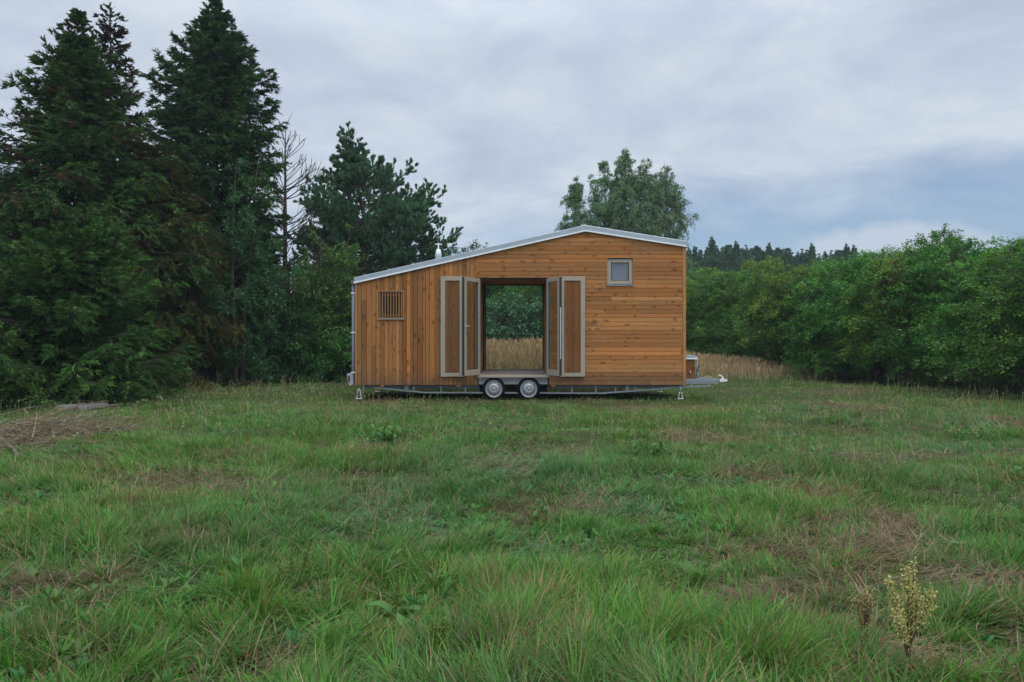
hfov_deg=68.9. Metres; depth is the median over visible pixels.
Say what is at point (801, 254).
forest conifer
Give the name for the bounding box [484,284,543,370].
back window
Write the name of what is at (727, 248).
forest conifer
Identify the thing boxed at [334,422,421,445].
broadleaf weed
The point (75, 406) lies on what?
wooden pole
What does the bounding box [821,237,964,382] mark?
hedge tree
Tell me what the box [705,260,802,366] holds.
hedge tree
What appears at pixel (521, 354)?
tall grass
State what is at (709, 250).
forest conifer
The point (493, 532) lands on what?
broadleaf weed
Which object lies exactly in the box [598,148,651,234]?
birch tree
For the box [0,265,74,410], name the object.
spruce tree
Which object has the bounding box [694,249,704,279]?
forest conifer
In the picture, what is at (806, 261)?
forest conifer
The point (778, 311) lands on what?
hedge tree
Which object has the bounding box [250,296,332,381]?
shrub
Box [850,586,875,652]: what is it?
dock plant
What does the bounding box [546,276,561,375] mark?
door
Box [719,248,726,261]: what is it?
forest conifer
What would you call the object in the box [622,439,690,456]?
broadleaf weed
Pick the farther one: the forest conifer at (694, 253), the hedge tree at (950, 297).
the forest conifer at (694, 253)
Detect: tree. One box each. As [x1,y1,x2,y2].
[0,7,223,382]
[0,172,41,238]
[0,215,202,409]
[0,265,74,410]
[55,2,188,359]
[104,131,250,392]
[134,0,293,383]
[152,197,208,378]
[179,152,312,386]
[202,211,304,374]
[253,247,341,377]
[257,114,342,319]
[264,223,368,353]
[287,121,463,349]
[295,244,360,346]
[434,247,458,258]
[457,239,503,292]
[486,286,523,337]
[486,286,541,326]
[518,286,541,318]
[554,175,592,231]
[579,160,627,231]
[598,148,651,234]
[615,157,675,236]
[645,161,700,281]
[686,267,728,352]
[686,267,750,357]
[692,270,791,365]
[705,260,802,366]
[733,255,838,373]
[769,249,897,378]
[787,243,943,380]
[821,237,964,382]
[837,223,986,385]
[871,230,1023,385]
[871,258,918,385]
[898,239,1023,390]
[920,235,1023,392]
[925,246,968,382]
[951,299,1017,389]
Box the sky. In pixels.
[0,0,1023,291]
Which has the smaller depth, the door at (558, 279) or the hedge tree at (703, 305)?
the door at (558, 279)
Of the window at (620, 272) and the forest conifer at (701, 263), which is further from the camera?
the forest conifer at (701, 263)
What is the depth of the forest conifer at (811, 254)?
89.71 m
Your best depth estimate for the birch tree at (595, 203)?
45.88 m
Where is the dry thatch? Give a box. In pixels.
[0,384,1023,681]
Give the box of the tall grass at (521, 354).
[383,336,899,390]
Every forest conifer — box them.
[686,256,696,289]
[691,246,697,266]
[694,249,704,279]
[697,255,721,283]
[697,261,703,284]
[703,236,717,264]
[713,245,722,270]
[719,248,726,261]
[720,244,732,260]
[720,257,730,280]
[726,247,742,267]
[728,241,744,270]
[730,255,742,284]
[740,245,751,259]
[747,245,762,258]
[749,251,768,273]
[765,242,773,256]
[767,255,778,272]
[773,247,787,261]
[779,254,788,273]
[782,248,791,263]
[788,252,795,269]
[790,258,798,271]
[796,248,803,264]
[800,253,812,269]
[804,243,816,268]
[821,250,828,262]
[834,250,849,262]
[843,243,851,262]
[850,244,857,258]
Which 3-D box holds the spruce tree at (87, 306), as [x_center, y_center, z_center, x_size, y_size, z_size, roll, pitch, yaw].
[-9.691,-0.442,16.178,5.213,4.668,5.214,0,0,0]
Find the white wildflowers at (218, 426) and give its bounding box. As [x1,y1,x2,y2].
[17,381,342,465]
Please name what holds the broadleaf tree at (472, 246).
on the ground at (830, 390)
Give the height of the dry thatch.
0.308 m
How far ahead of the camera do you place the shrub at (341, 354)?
24.15 m
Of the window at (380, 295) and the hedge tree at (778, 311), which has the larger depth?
the hedge tree at (778, 311)
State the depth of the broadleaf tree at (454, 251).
43.57 m
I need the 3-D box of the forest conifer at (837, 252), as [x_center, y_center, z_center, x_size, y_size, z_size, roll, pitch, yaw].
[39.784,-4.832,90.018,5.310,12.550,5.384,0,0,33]
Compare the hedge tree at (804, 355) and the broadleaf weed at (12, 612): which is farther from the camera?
the hedge tree at (804, 355)
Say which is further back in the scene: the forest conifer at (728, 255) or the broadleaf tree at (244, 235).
the forest conifer at (728, 255)
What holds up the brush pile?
on the ground at (830, 390)
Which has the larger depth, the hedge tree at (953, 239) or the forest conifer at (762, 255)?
the forest conifer at (762, 255)
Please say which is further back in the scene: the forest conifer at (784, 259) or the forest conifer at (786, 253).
the forest conifer at (786, 253)
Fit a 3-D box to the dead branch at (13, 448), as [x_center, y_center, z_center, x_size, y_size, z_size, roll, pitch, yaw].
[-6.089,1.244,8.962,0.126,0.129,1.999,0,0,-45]
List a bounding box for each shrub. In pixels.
[195,308,297,385]
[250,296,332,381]
[278,308,347,381]
[310,334,351,382]
[486,288,537,342]
[486,293,541,346]
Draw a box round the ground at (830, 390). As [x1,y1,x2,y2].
[0,362,1023,681]
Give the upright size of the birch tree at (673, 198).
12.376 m
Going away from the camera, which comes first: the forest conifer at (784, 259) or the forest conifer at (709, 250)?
the forest conifer at (784, 259)
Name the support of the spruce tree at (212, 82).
on the ground at (830, 390)
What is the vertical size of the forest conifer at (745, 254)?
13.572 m
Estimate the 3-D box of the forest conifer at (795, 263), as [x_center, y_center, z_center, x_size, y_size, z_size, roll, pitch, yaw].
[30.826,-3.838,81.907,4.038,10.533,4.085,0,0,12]
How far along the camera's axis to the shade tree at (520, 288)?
35.77 m
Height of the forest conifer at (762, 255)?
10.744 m
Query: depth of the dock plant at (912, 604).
2.90 m
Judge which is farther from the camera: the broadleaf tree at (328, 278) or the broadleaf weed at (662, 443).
the broadleaf tree at (328, 278)
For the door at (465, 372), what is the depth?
16.69 m
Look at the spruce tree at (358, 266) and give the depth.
32.72 m
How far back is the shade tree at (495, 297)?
35.10 m
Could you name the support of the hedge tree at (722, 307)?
on the ground at (830, 390)
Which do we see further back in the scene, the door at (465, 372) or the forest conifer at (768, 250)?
the forest conifer at (768, 250)
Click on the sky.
(871, 125)
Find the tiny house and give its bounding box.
[347,225,726,399]
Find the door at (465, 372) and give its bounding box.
[462,276,479,375]
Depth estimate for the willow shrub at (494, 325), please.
29.44 m
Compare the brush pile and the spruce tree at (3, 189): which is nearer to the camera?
the brush pile
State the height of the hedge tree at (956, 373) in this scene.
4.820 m
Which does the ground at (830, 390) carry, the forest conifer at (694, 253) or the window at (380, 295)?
the forest conifer at (694, 253)
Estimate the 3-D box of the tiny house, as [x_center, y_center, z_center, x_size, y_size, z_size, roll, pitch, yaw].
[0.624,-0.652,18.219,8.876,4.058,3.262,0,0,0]
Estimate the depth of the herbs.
4.60 m
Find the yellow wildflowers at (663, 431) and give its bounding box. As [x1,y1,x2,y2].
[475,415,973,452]
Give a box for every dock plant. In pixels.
[271,538,313,596]
[367,579,422,618]
[417,616,450,664]
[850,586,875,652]
[883,557,937,674]
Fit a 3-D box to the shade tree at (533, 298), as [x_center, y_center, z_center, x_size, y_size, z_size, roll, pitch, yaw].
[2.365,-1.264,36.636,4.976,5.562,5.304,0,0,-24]
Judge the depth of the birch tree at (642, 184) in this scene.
43.99 m
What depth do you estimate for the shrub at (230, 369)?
23.63 m
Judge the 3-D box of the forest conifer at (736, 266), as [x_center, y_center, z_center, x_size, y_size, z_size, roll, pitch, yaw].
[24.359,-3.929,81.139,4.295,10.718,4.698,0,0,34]
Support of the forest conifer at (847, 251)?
on the ground at (830, 390)
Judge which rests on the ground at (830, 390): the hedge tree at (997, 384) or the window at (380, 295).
the hedge tree at (997, 384)
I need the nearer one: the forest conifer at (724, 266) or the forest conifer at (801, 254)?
the forest conifer at (724, 266)
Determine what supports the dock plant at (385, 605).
on the ground at (830, 390)
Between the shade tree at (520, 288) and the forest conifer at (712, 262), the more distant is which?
the forest conifer at (712, 262)
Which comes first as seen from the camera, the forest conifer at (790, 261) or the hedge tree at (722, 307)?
the hedge tree at (722, 307)
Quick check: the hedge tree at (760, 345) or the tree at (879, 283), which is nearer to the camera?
the tree at (879, 283)
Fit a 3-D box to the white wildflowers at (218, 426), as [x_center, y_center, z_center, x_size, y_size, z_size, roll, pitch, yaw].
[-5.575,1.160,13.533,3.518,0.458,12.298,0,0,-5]
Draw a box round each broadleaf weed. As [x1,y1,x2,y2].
[0,604,30,630]
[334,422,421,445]
[448,628,487,647]
[480,525,500,536]
[519,541,553,554]
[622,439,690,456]
[677,561,711,587]
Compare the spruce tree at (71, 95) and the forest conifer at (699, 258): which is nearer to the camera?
the spruce tree at (71, 95)
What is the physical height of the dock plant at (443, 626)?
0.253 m
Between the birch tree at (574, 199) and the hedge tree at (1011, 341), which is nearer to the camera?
the hedge tree at (1011, 341)
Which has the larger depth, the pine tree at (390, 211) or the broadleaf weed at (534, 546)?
the pine tree at (390, 211)
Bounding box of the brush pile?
[0,394,220,457]
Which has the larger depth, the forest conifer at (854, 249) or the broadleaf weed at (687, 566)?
the forest conifer at (854, 249)
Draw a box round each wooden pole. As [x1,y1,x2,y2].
[55,400,107,412]
[87,404,118,410]
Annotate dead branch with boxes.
[0,404,53,415]
[0,439,18,455]
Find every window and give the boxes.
[377,290,403,319]
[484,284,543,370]
[606,257,633,285]
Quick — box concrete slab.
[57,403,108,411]
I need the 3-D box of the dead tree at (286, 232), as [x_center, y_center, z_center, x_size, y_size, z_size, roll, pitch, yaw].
[-7.819,-3.411,26.518,3.594,9.725,3.816,0,0,0]
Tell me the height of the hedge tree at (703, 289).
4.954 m
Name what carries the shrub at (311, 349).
on the ground at (830, 390)
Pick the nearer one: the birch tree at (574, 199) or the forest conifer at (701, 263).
the birch tree at (574, 199)
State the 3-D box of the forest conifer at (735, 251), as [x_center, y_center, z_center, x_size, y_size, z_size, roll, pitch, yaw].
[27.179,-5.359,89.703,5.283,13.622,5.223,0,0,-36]
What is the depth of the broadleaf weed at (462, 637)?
3.19 m
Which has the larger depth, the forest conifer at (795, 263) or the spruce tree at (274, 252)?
the forest conifer at (795, 263)
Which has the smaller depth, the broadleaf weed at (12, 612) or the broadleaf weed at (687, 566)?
the broadleaf weed at (12, 612)
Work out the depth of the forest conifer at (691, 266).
80.82 m
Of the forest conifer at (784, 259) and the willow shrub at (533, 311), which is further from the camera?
the forest conifer at (784, 259)
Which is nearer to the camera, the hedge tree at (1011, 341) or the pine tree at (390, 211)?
the hedge tree at (1011, 341)
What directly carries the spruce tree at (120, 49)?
on the ground at (830, 390)
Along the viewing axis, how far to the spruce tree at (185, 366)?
27.48 m
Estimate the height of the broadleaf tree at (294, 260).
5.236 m
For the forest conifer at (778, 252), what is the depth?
90.78 m
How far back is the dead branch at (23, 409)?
12.85 m
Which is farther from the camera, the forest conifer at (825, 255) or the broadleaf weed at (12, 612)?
the forest conifer at (825, 255)
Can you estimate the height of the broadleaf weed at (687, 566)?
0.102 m
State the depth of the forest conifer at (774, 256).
80.00 m
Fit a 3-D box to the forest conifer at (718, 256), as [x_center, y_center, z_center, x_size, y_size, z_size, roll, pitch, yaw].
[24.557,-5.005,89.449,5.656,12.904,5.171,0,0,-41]
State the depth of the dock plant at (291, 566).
3.86 m
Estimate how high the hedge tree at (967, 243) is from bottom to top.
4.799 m
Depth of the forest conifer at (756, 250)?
95.15 m
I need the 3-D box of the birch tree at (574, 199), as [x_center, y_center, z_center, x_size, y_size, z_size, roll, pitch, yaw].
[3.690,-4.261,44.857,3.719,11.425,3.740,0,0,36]
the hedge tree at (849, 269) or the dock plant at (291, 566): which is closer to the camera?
the dock plant at (291, 566)
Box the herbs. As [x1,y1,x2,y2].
[0,402,1023,681]
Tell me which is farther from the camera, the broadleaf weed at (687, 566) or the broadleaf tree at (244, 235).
the broadleaf tree at (244, 235)
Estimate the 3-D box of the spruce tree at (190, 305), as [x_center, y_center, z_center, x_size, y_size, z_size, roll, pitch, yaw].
[-10.064,-2.146,21.285,4.978,7.440,5.105,0,0,0]
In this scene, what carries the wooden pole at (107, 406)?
on the ground at (830, 390)

